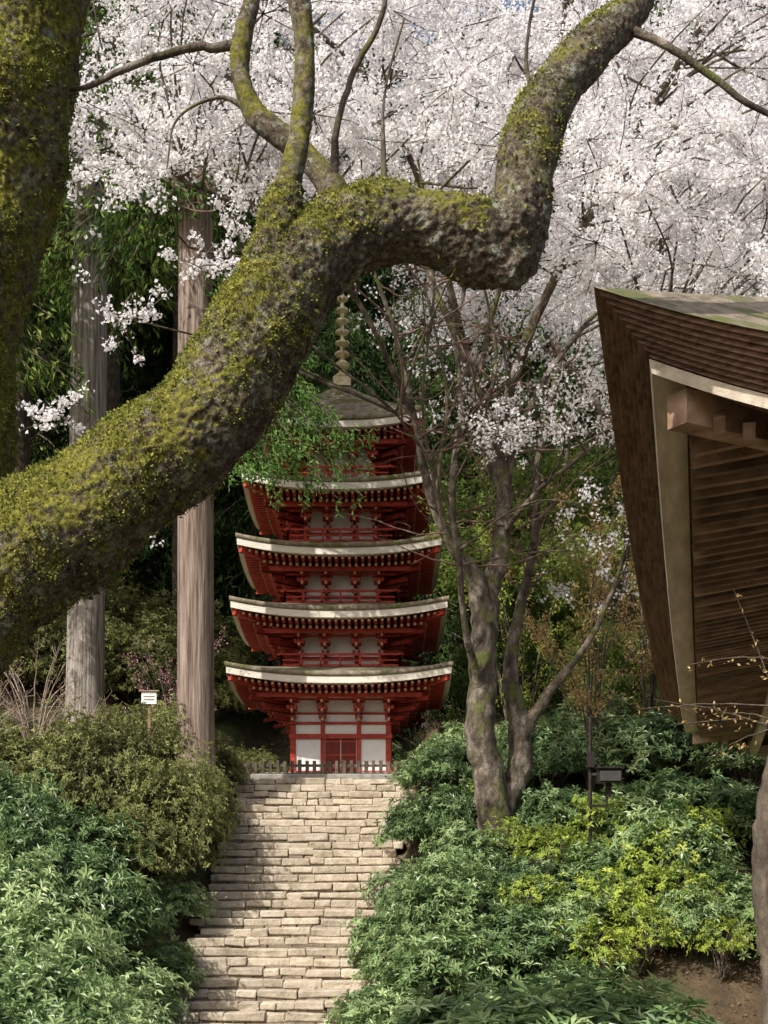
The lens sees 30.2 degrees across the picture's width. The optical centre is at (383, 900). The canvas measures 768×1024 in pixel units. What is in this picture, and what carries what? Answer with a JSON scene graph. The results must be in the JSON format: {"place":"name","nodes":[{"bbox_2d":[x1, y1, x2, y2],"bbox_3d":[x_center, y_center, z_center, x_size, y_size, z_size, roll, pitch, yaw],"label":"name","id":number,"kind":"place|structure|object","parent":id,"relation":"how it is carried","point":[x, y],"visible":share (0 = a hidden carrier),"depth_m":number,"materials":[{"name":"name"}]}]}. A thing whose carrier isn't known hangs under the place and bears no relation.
{"place":"outdoors","nodes":[
{"label":"outdoors","id":0,"kind":"place"},
{"bbox_2d":[0,418,763,1023],"bbox_3d":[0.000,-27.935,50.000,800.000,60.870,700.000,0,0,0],"label":"ground","id":1,"kind":"structure","parent":0,"point":[742,1002],"depth_m":27.10,"materials":[{"name":"soil"}]},
{"bbox_2d":[0,920,49,962],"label":"rhododendron shrub","id":2,"kind":"object","parent":1,"relation":"on","point":[13,941],"visible":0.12,"depth_m":20.71,"materials":[{"name":"green plant"}]},
{"bbox_2d":[0,962,55,1023],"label":"rhododendron shrub","id":3,"kind":"object","parent":1,"relation":"on","point":[5,1014],"visible":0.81,"depth_m":14.29,"materials":[{"name":"green plant"}]},
{"bbox_2d":[0,944,57,996],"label":"rhododendron shrub","id":4,"kind":"object","parent":1,"relation":"on","point":[27,962],"visible":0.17,"depth_m":16.14,"materials":[{"name":"green plant"}]},
{"bbox_2d":[0,725,62,809],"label":"azalea shrub","id":5,"kind":"object","parent":1,"relation":"on","point":[10,763],"visible":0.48,"depth_m":27.10,"materials":[{"name":"green plant"}]},
{"bbox_2d":[0,626,65,691],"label":"azalea shrub","id":6,"kind":"object","parent":1,"relation":"on","point":[44,655],"visible":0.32,"depth_m":40.30,"materials":[{"name":"green plant"}]},
{"bbox_2d":[0,796,71,852],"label":"rhododendron shrub","id":7,"kind":"object","parent":1,"relation":"on","point":[7,825],"visible":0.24,"depth_m":24.44,"materials":[{"name":"green plant"}]},
{"bbox_2d":[0,647,89,747],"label":"bare shrub","id":8,"kind":"object","parent":1,"relation":"on","point":[35,719],"visible":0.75,"depth_m":29.04,"materials":[{"name":"brown plant"}]},
{"bbox_2d":[15,202,96,422],"bbox_3d":[-10.209,-15.876,33.348,6.736,27.000,7.096,0,0,29],"label":"cedar tree","id":9,"kind":"object","parent":1,"relation":"on","point":[25,368],"visible":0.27,"depth_m":34.19,"materials":[{"name":"green plant"}]},
{"bbox_2d":[0,822,118,948],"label":"rhododendron shrub","id":10,"kind":"object","parent":1,"relation":"on","point":[10,869],"visible":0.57,"depth_m":22.47,"materials":[{"name":"green plant"}]},
{"bbox_2d":[0,811,118,907],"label":"rhododendron shrub","id":11,"kind":"object","parent":1,"relation":"on","point":[56,832],"visible":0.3,"depth_m":23.72,"materials":[{"name":"green plant"}]},
{"bbox_2d":[0,930,121,993],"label":"rhododendron shrub","id":12,"kind":"object","parent":1,"relation":"on","point":[63,959],"visible":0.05,"depth_m":18.78,"materials":[{"name":"green plant"}]},
{"bbox_2d":[0,715,129,824],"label":"azalea shrub","id":13,"kind":"object","parent":1,"relation":"on","point":[45,748],"visible":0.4,"depth_m":26.96,"materials":[{"name":"green plant"}]},
{"bbox_2d":[2,887,137,987],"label":"rhododendron shrub","id":14,"kind":"object","parent":1,"relation":"on","point":[94,959],"visible":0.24,"depth_m":21.30,"materials":[{"name":"green plant"}]},
{"bbox_2d":[16,614,131,690],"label":"azalea shrub","id":15,"kind":"object","parent":1,"relation":"on","point":[60,629],"visible":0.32,"depth_m":40.52,"materials":[{"name":"green plant"}]},
{"bbox_2d":[0,954,151,1023],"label":"rhododendron shrub","id":16,"kind":"object","parent":1,"relation":"on","point":[55,966],"visible":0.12,"depth_m":16.32,"materials":[{"name":"green plant"}]},
{"bbox_2d":[4,961,152,1023],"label":"rhododendron shrub","id":17,"kind":"object","parent":1,"relation":"on","point":[58,1010],"visible":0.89,"depth_m":14.24,"materials":[{"name":"green plant"}]},
{"bbox_2d":[14,111,168,676],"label":"cedar tree","id":18,"kind":"object","parent":1,"relation":"on","point":[24,431],"visible":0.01,"depth_m":42.24,"materials":[{"name":"green plant"}]},
{"bbox_2d":[23,821,179,959],"bbox_3d":[-4.661,0.194,23.605,2.697,2.923,2.876,10,-1,11],"label":"rhododendron shrub","id":19,"kind":"object","parent":1,"relation":"on","point":[128,910],"visible":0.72,"depth_m":22.99,"materials":[{"name":"green plant"}]},
{"bbox_2d":[19,678,196,824],"bbox_3d":[-5.250,-2.355,27.300,3.080,3.827,3.154,0,0,-38],"label":"azalea shrub","id":20,"kind":"object","parent":1,"relation":"on","point":[113,738],"visible":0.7,"depth_m":26.69,"materials":[{"name":"green plant"}]},
{"bbox_2d":[51,808,166,878],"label":"rhododendron shrub","id":21,"kind":"object","parent":1,"relation":"on","point":[96,828],"visible":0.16,"depth_m":25.07,"materials":[{"name":"green plant"}]},
{"bbox_2d":[46,960,181,1023],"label":"rhododendron shrub","id":22,"kind":"object","parent":1,"relation":"on","point":[140,990],"visible":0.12,"depth_m":18.41,"materials":[{"name":"green plant"}]},
{"bbox_2d":[64,570,176,673],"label":"azalea shrub","id":23,"kind":"object","parent":1,"relation":"on","point":[126,615],"visible":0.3,"depth_m":42.65,"materials":[{"name":"green plant"}]},
{"bbox_2d":[18,0,229,732],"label":"cedar tree","id":24,"kind":"object","parent":1,"relation":"on","point":[86,616],"visible":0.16,"depth_m":37.62,"materials":[{"name":"grey plant"}]},
{"bbox_2d":[40,4,215,651],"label":"cedar tree","id":25,"kind":"object","parent":1,"relation":"on","point":[113,389],"visible":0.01,"depth_m":44.77,"materials":[{"name":"green plant"}]},
{"bbox_2d":[58,944,210,1023],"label":"rhododendron shrub","id":26,"kind":"object","parent":1,"relation":"on","point":[167,996],"visible":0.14,"depth_m":22.32,"materials":[{"name":"green plant"}]},
{"bbox_2d":[76,801,194,876],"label":"azalea shrub","id":27,"kind":"object","parent":1,"relation":"on","point":[164,862],"visible":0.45,"depth_m":25.62,"materials":[{"name":"green plant"}]},
{"bbox_2d":[105,608,176,711],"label":"azalea shrub","id":28,"kind":"object","parent":1,"relation":"on","point":[138,671],"visible":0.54,"depth_m":40.80,"materials":[{"name":"green plant"}]},
{"bbox_2d":[113,931,200,1000],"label":"rhododendron shrub","id":29,"kind":"object","parent":1,"relation":"on","point":[186,967],"visible":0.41,"depth_m":23.84,"materials":[{"name":"green plant"}]},
{"bbox_2d":[92,741,225,879],"bbox_3d":[-4.305,-1.389,26.756,2.571,3.199,2.649,0,0,14],"label":"azalea shrub","id":30,"kind":"object","parent":1,"relation":"on","point":[190,826],"visible":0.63,"depth_m":26.38,"materials":[{"name":"green plant"}]},
{"bbox_2d":[122,687,221,761],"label":"azalea shrub","id":31,"kind":"object","parent":1,"relation":"on","point":[167,716],"visible":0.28,"depth_m":30.03,"materials":[{"name":"green plant"}]},
{"bbox_2d":[121,632,225,759],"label":"pink plum shrub","id":32,"kind":"object","parent":1,"relation":"on","point":[160,686],"visible":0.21,"depth_m":31.52,"materials":[{"name":"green plant"}]},
{"bbox_2d":[149,865,217,932],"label":"rhododendron shrub","id":33,"kind":"object","parent":1,"relation":"on","point":[192,896],"visible":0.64,"depth_m":26.14,"materials":[{"name":"green plant"}]},
{"bbox_2d":[107,0,262,618],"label":"cedar tree","id":34,"kind":"object","parent":1,"relation":"on","point":[174,521],"visible":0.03,"depth_m":44.76,"materials":[{"name":"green plant"}]},
{"bbox_2d":[153,746,232,841],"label":"azalea shrub","id":35,"kind":"object","parent":1,"relation":"on","point":[204,777],"visible":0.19,"depth_m":28.33,"materials":[{"name":"green plant"}]},
{"bbox_2d":[132,587,254,686],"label":"azalea shrub","id":36,"kind":"object","parent":1,"relation":"on","point":[216,632],"visible":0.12,"depth_m":42.65,"materials":[{"name":"green plant"}]},
{"bbox_2d":[134,625,268,719],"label":"azalea shrub","id":37,"kind":"object","parent":1,"relation":"on","point":[226,703],"visible":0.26,"depth_m":40.69,"materials":[{"name":"green plant"}]},
{"bbox_2d":[40,0,373,811],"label":"cedar tree","id":38,"kind":"object","parent":1,"relation":"on","point":[196,614],"visible":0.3,"depth_m":29.85,"materials":[{"name":"brown plant"}]},
{"bbox_2d":[177,756,253,843],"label":"azalea shrub","id":39,"kind":"object","parent":1,"relation":"on","point":[232,814],"visible":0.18,"depth_m":29.37,"materials":[{"name":"green plant"}]},
{"bbox_2d":[215,733,250,793],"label":"azalea shrub","id":40,"kind":"object","parent":1,"relation":"on","point":[231,764],"visible":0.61,"depth_m":31.31,"materials":[{"name":"green plant"}]},
{"bbox_2d":[174,778,412,1023],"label":"stone staircase","id":41,"kind":"structure","parent":1,"relation":"on","point":[221,990],"depth_m":27.28,"materials":[{"name":"beige stone"}]},
{"bbox_2d":[238,760,403,777],"bbox_3d":[-1.280,-2.969,32.760,4.200,0.534,0.084,0,0,0],"label":"wooden fence","id":42,"kind":"object","parent":1,"relation":"on","point":[322,765],"visible":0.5,"depth_m":32.73,"materials":[{"name":"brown wood"}]},
{"bbox_2d":[225,293,452,779],"bbox_3d":[-1.020,-9.575,34.700,5.160,13.750,5.160,0,0,0],"label":"five storey pagoda","id":43,"kind":"object","parent":1,"relation":"on","point":[341,632],"visible":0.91,"depth_m":33.37,"materials":[{"name":"red wood"}]},
{"bbox_2d":[31,4,723,761],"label":"shaded cedar grove","id":44,"kind":"object","parent":1,"relation":"on","point":[149,368],"visible":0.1,"depth_m":45.53,"materials":[{"name":"green plant"}]},
{"bbox_2d":[340,914,417,979],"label":"rhododendron shrub","id":45,"kind":"object","parent":1,"relation":"on","point":[365,942],"visible":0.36,"depth_m":25.12,"materials":[{"name":"green plant"}]},
{"bbox_2d":[327,974,438,1023],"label":"rhododendron shrub","id":46,"kind":"object","parent":1,"relation":"on","point":[385,1006],"visible":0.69,"depth_m":22.25,"materials":[{"name":"green plant"}]},
{"bbox_2d":[0,0,767,682],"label":"mossy old tree","id":47,"kind":"object","parent":1,"relation":"on","point":[98,504],"visible":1,"depth_m":6.93,"materials":[{"name":"green plant"}]},
{"bbox_2d":[366,854,439,909],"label":"rhododendron shrub","id":48,"kind":"object","parent":1,"relation":"on","point":[391,881],"visible":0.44,"depth_m":26.83,"materials":[{"name":"green plant"}]},
{"bbox_2d":[42,0,767,863],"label":"cherry tree","id":49,"kind":"object","parent":1,"relation":"on","point":[732,260],"visible":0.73,"depth_m":24.50,"materials":[{"name":"white plant"}]},
{"bbox_2d":[372,803,441,858],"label":"rhododendron shrub","id":50,"kind":"object","parent":1,"relation":"on","point":[401,835],"visible":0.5,"depth_m":28.33,"materials":[{"name":"green plant"}]},
{"bbox_2d":[85,772,762,1023],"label":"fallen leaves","id":51,"kind":"object","parent":1,"relation":"on","point":[382,908],"visible":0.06,"depth_m":26.75,"materials":[{"name":"brown plant"}]},
{"bbox_2d":[409,776,476,832],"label":"rhododendron shrub","id":52,"kind":"object","parent":1,"relation":"on","point":[437,807],"visible":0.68,"depth_m":27.56,"materials":[{"name":"green plant"}]},
{"bbox_2d":[390,853,501,935],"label":"rhododendron shrub","id":53,"kind":"object","parent":1,"relation":"on","point":[454,888],"visible":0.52,"depth_m":24.22,"materials":[{"name":"green plant"}]},
{"bbox_2d":[392,737,502,790],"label":"rhododendron shrub","id":54,"kind":"object","parent":1,"relation":"on","point":[427,767],"visible":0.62,"depth_m":29.27,"materials":[{"name":"green plant"}]},
{"bbox_2d":[387,978,512,1023],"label":"rhododendron shrub","id":55,"kind":"object","parent":1,"relation":"on","point":[421,1013],"visible":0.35,"depth_m":10.36,"materials":[{"name":"green plant"}]},
{"bbox_2d":[378,893,522,998],"bbox_3d":[1.107,1.091,22.787,2.563,2.444,2.889,-2,-8,-14],"label":"rhododendron shrub","id":56,"kind":"object","parent":1,"relation":"on","point":[430,951],"visible":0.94,"depth_m":22.33,"materials":[{"name":"green plant"}]},
{"bbox_2d":[414,712,500,759],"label":"rhododendron shrub","id":57,"kind":"object","parent":1,"relation":"on","point":[449,733],"visible":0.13,"depth_m":31.25,"materials":[{"name":"green plant"}]},
{"bbox_2d":[403,810,539,883],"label":"rhododendron shrub","id":58,"kind":"object","parent":1,"relation":"on","point":[449,841],"visible":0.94,"depth_m":25.83,"materials":[{"name":"green plant"}]},
{"bbox_2d":[402,429,551,710],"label":"young broadleaf tree","id":59,"kind":"object","parent":1,"relation":"on","point":[459,492],"visible":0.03,"depth_m":42.27,"materials":[{"name":"green plant"}]},
{"bbox_2d":[438,729,544,796],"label":"rhododendron shrub","id":60,"kind":"object","parent":1,"relation":"on","point":[501,742],"visible":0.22,"depth_m":29.24,"materials":[{"name":"green plant"}]},
{"bbox_2d":[435,552,584,731],"bbox_3d":[3.569,-5.859,37.449,3.857,6.606,4.191,0,0,44],"label":"young broadleaf tree","id":61,"kind":"object","parent":1,"relation":"on","point":[462,663],"visible":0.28,"depth_m":37.05,"materials":[{"name":"green plant"}]},
{"bbox_2d":[432,489,596,730],"bbox_3d":[2.506,-5.968,30.654,3.051,6.654,3.975,0,0,-22],"label":"maple sapling","id":62,"kind":"object","parent":1,"relation":"on","point":[530,678],"visible":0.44,"depth_m":30.39,"materials":[{"name":"green plant"}]},
{"bbox_2d":[441,873,595,974],"bbox_3d":[2.160,0.711,23.409,2.580,2.308,2.898,0,0,3],"label":"rhododendron shrub","id":63,"kind":"object","parent":1,"relation":"on","point":[531,945],"visible":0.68,"depth_m":22.66,"materials":[{"name":"green plant"}]},
{"bbox_2d":[468,856,570,903],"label":"rhododendron shrub","id":64,"kind":"object","parent":1,"relation":"on","point":[505,871],"visible":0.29,"depth_m":25.12,"materials":[{"name":"green plant"}]},
{"bbox_2d":[430,979,610,1023],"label":"rhododendron shrub","id":65,"kind":"object","parent":1,"relation":"on","point":[541,1010],"visible":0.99,"depth_m":9.26,"materials":[{"name":"green plant"}]},
{"bbox_2d":[279,0,767,722],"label":"cherry tree","id":66,"kind":"object","parent":1,"relation":"on","point":[555,340],"visible":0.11,"depth_m":36.73,"materials":[{"name":"white plant"}]},
{"bbox_2d":[423,434,626,737],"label":"young broadleaf tree","id":67,"kind":"object","parent":1,"relation":"on","point":[584,504],"visible":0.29,"depth_m":40.19,"materials":[{"name":"green plant"}]},
{"bbox_2d":[466,970,604,998],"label":"rhododendron shrub","id":68,"kind":"object","parent":1,"relation":"on","point":[541,987],"visible":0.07,"depth_m":10.63,"materials":[{"name":"green plant"}]},
{"bbox_2d":[500,717,597,792],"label":"rhododendron shrub","id":69,"kind":"object","parent":1,"relation":"on","point":[548,754],"visible":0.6,"depth_m":29.05,"materials":[{"name":"green plant"}]},
{"bbox_2d":[512,823,590,868],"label":"yellow green shrub","id":70,"kind":"object","parent":1,"relation":"on","point":[528,852],"visible":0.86,"depth_m":25.55,"materials":[{"name":"green plant"}]},
{"bbox_2d":[514,779,600,851],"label":"rhododendron shrub","id":71,"kind":"object","parent":1,"relation":"on","point":[535,815],"visible":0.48,"depth_m":26.98,"materials":[{"name":"green plant"}]},
{"bbox_2d":[496,948,639,995],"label":"rhododendron shrub","id":72,"kind":"object","parent":1,"relation":"on","point":[563,971],"visible":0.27,"depth_m":22.02,"materials":[{"name":"green plant"}]},
{"bbox_2d":[483,511,653,786],"bbox_3d":[4.365,-5.207,29.064,4.040,6.153,3.632,0,0,-21],"label":"maple sapling","id":73,"kind":"object","parent":1,"relation":"on","point":[587,671],"visible":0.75,"depth_m":29.42,"materials":[{"name":"green plant"}]},
{"bbox_2d":[492,854,662,952],"bbox_3d":[3.288,0.289,24.283,2.889,2.194,2.825,0,6,-1],"label":"rhododendron shrub","id":74,"kind":"object","parent":1,"relation":"on","point":[579,899],"visible":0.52,"depth_m":23.64,"materials":[{"name":"green plant"}]},
{"bbox_2d":[533,911,641,970],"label":"yellow green shrub","id":75,"kind":"object","parent":1,"relation":"on","point":[616,957],"visible":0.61,"depth_m":22.76,"materials":[{"name":"green plant"}]},
{"bbox_2d":[522,500,654,771],"bbox_3d":[6.283,-6.349,36.044,5.195,7.957,5.077,0,0,-43],"label":"young broadleaf tree","id":76,"kind":"object","parent":1,"relation":"on","point":[610,564],"visible":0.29,"depth_m":35.70,"materials":[{"name":"green plant"}]},
{"bbox_2d":[535,794,650,871],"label":"yellow green shrub","id":77,"kind":"object","parent":1,"relation":"on","point":[615,809],"visible":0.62,"depth_m":26.23,"materials":[{"name":"green plant"}]},
{"bbox_2d":[538,836,659,896],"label":"rhododendron shrub","id":78,"kind":"object","parent":1,"relation":"on","point":[623,865],"visible":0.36,"depth_m":25.20,"materials":[{"name":"green plant"}]},
{"bbox_2d":[549,602,654,716],"bbox_3d":[5.406,-4.728,33.642,2.700,4.624,2.934,0,0,20],"label":"young broadleaf tree","id":79,"kind":"object","parent":1,"relation":"on","point":[632,646],"visible":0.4,"depth_m":33.05,"materials":[{"name":"green plant"}]},
{"bbox_2d":[586,716,624,854],"bbox_3d":[4.025,-1.480,25.880,0.650,3.760,0.360,0,0,0],"label":"floodlight post","id":80,"kind":"object","parent":1,"relation":"on","point":[608,776],"visible":0.93,"depth_m":25.94,"materials":[{"name":"metal"}]},
{"bbox_2d":[563,870,655,956],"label":"yellow green shrub","id":81,"kind":"object","parent":1,"relation":"on","point":[632,896],"visible":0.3,"depth_m":23.79,"materials":[{"name":"green plant"}]},
{"bbox_2d":[548,761,675,846],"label":"rhododendron shrub","id":82,"kind":"object","parent":1,"relation":"on","point":[598,790],"visible":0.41,"depth_m":26.88,"materials":[{"name":"green plant"}]},
{"bbox_2d":[515,970,709,1023],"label":"rhododendron shrub","id":83,"kind":"object","parent":1,"relation":"on","point":[602,996],"visible":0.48,"depth_m":9.63,"materials":[{"name":"green plant"}]},
{"bbox_2d":[550,700,695,785],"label":"rhododendron shrub","id":84,"kind":"object","parent":1,"relation":"on","point":[628,734],"visible":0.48,"depth_m":29.27,"materials":[{"name":"green plant"}]},
{"bbox_2d":[581,375,664,721],"bbox_3d":[5.994,-6.910,31.536,3.930,8.377,4.057,0,0,0],"label":"maple sapling","id":85,"kind":"object","parent":1,"relation":"on","point":[647,687],"visible":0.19,"depth_m":31.75,"materials":[{"name":"green plant"}]},
{"bbox_2d":[597,901,683,974],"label":"yellow green shrub","id":86,"kind":"object","parent":1,"relation":"on","point":[645,963],"visible":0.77,"depth_m":23.52,"materials":[{"name":"green plant"}]},
{"bbox_2d":[589,820,718,912],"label":"yellow green shrub","id":87,"kind":"object","parent":1,"relation":"on","point":[671,857],"visible":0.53,"depth_m":25.15,"materials":[{"name":"green plant"}]},
{"bbox_2d":[612,858,721,934],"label":"yellow green shrub","id":88,"kind":"object","parent":1,"relation":"on","point":[670,884],"visible":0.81,"depth_m":24.22,"materials":[{"name":"green plant"}]},
{"bbox_2d":[603,992,736,1023],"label":"rhododendron shrub","id":89,"kind":"object","parent":1,"relation":"on","point":[660,1015],"visible":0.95,"depth_m":9.33,"materials":[{"name":"green plant"}]},
{"bbox_2d":[600,800,747,896],"bbox_3d":[5.386,-0.634,26.142,2.778,2.373,2.528,0,0,-5],"label":"shrub","id":90,"kind":"object","parent":1,"relation":"on","point":[686,833],"visible":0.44,"depth_m":25.52,"materials":[{"name":"green plant"}]},
{"bbox_2d":[594,287,767,756],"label":"temple hall","id":91,"kind":"structure","parent":1,"relation":"on","point":[687,379],"depth_m":9.80,"materials":[{"name":"brown wood"}]},
{"bbox_2d":[602,687,762,777],"bbox_3d":[6.169,-3.331,30.342,3.436,2.608,3.417,0,0,-17],"label":"rhododendron shrub","id":92,"kind":"object","parent":1,"relation":"on","point":[667,719],"visible":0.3,"depth_m":29.49,"materials":[{"name":"green plant"}]},
{"bbox_2d":[618,735,755,826],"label":"rhododendron shrub","id":93,"kind":"object","parent":1,"relation":"on","point":[676,786],"visible":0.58,"depth_m":27.25,"materials":[{"name":"green plant"}]},
{"bbox_2d":[635,802,741,866],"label":"yellow green shrub","id":94,"kind":"object","parent":1,"relation":"on","point":[677,813],"visible":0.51,"depth_m":25.69,"materials":[{"name":"green plant"}]},
{"bbox_2d":[634,889,749,961],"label":"rhododendron shrub","id":95,"kind":"object","parent":1,"relation":"on","point":[692,914],"visible":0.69,"depth_m":23.71,"materials":[{"name":"green plant"}]},
{"bbox_2d":[642,600,767,1023],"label":"maple tree","id":96,"kind":"object","parent":1,"relation":"on","point":[759,862],"visible":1,"depth_m":7.47,"materials":[{"name":"brown plant"}]},
{"bbox_2d":[659,850,753,911],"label":"rhododendron shrub","id":97,"kind":"object","parent":1,"relation":"on","point":[717,875],"visible":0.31,"depth_m":24.73,"materials":[{"name":"green plant"}]},
{"bbox_2d":[674,764,763,860],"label":"rhododendron shrub","id":98,"kind":"object","parent":1,"relation":"on","point":[742,830],"visible":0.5,"depth_m":26.52,"materials":[{"name":"green plant"}]},
{"bbox_2d":[671,742,766,791],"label":"rhododendron shrub","id":99,"kind":"object","parent":1,"relation":"on","point":[755,761],"visible":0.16,"depth_m":28.86,"materials":[{"name":"green plant"}]},
{"bbox_2d":[686,912,756,976],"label":"yellow green shrub","id":100,"kind":"object","parent":1,"relation":"on","point":[719,967],"visible":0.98,"depth_m":23.08,"materials":[{"name":"green plant"}]},
{"bbox_2d":[706,858,756,942],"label":"rhododendron shrub","id":101,"kind":"object","parent":1,"relation":"on","point":[747,909],"visible":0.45,"depth_m":24.12,"materials":[{"name":"green plant"}]},
{"bbox_2d":[259,0,766,291],"label":"sky","id":102,"kind":"structure","parent":0,"point":[261,2],"materials":[{"name":"white"}]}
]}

